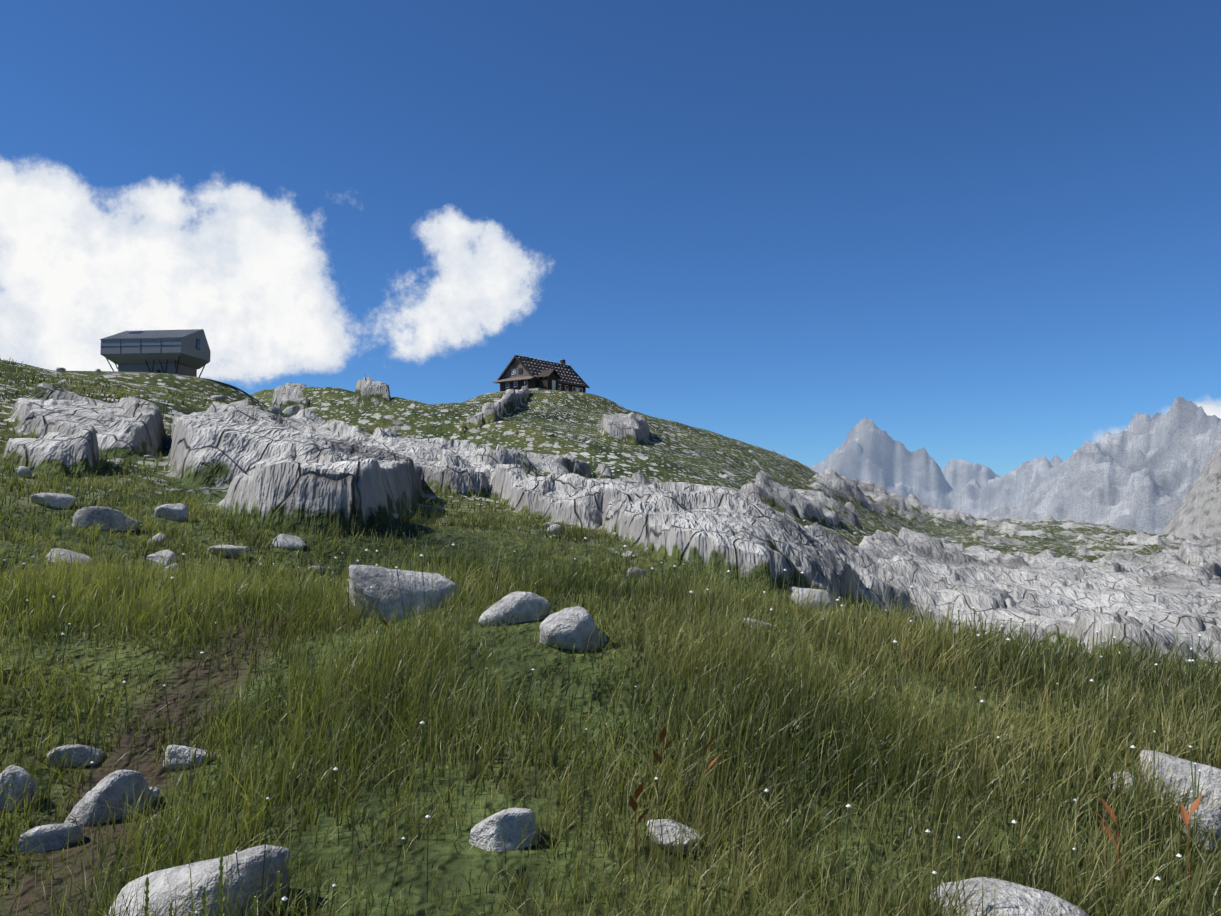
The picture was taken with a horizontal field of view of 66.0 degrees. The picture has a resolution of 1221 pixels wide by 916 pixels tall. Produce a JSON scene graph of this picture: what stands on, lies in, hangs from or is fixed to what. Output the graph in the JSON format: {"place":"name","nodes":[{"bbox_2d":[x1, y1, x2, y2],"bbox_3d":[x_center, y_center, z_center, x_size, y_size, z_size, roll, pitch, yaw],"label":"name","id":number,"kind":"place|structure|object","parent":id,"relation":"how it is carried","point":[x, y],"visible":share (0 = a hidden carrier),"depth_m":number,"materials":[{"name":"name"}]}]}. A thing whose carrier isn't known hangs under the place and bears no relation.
{"place":"outdoors","nodes":[
{"label":"outdoors","id":0,"kind":"place"},
{"bbox_2d":[0,360,1220,915],"bbox_3d":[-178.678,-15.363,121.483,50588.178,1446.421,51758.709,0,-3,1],"label":"terrain","id":1,"kind":"structure","parent":0,"point":[1144,490],"depth_m":30.60,"materials":[{"name":"grey stone"}]},
{"bbox_2d":[100,329,210,376],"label":"modern building","id":2,"kind":"structure","parent":1,"relation":"on","point":[187,352],"depth_m":78.06,"materials":[{"name":"metal"}]},
{"bbox_2d":[485,355,589,393],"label":"mountain hut","id":3,"kind":"object","parent":1,"relation":"on","point":[531,373],"visible":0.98,"depth_m":155.51,"materials":[{"name":"wood"}]},
{"bbox_2d":[17,367,1131,591],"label":"scattered boulders","id":4,"kind":"object","parent":1,"relation":"on","point":[21,471],"visible":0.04,"depth_m":38.67,"materials":[{"name":"stone"}]},
{"bbox_2d":[1,537,1218,915],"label":"meadow flowers","id":5,"kind":"object","parent":1,"relation":"on","point":[1185,815],"visible":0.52,"depth_m":4.30,"materials":[{"name":"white plant"}]},
{"bbox_2d":[0,357,1220,915],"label":"meadow grass","id":6,"kind":"structure","parent":1,"relation":"on","point":[204,599],"depth_m":5.30,"materials":[{"name":"green plant"}]},
{"bbox_2d":[0,405,1220,915],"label":"boulders","id":7,"kind":"object","parent":1,"relation":"on","point":[574,625],"visible":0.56,"depth_m":4.84,"materials":[{"name":"stone"}]},
{"bbox_2d":[0,0,1220,476],"label":"sky","id":8,"kind":"structure","parent":0,"point":[987,233],"materials":[{"name":"blue"}]}
]}

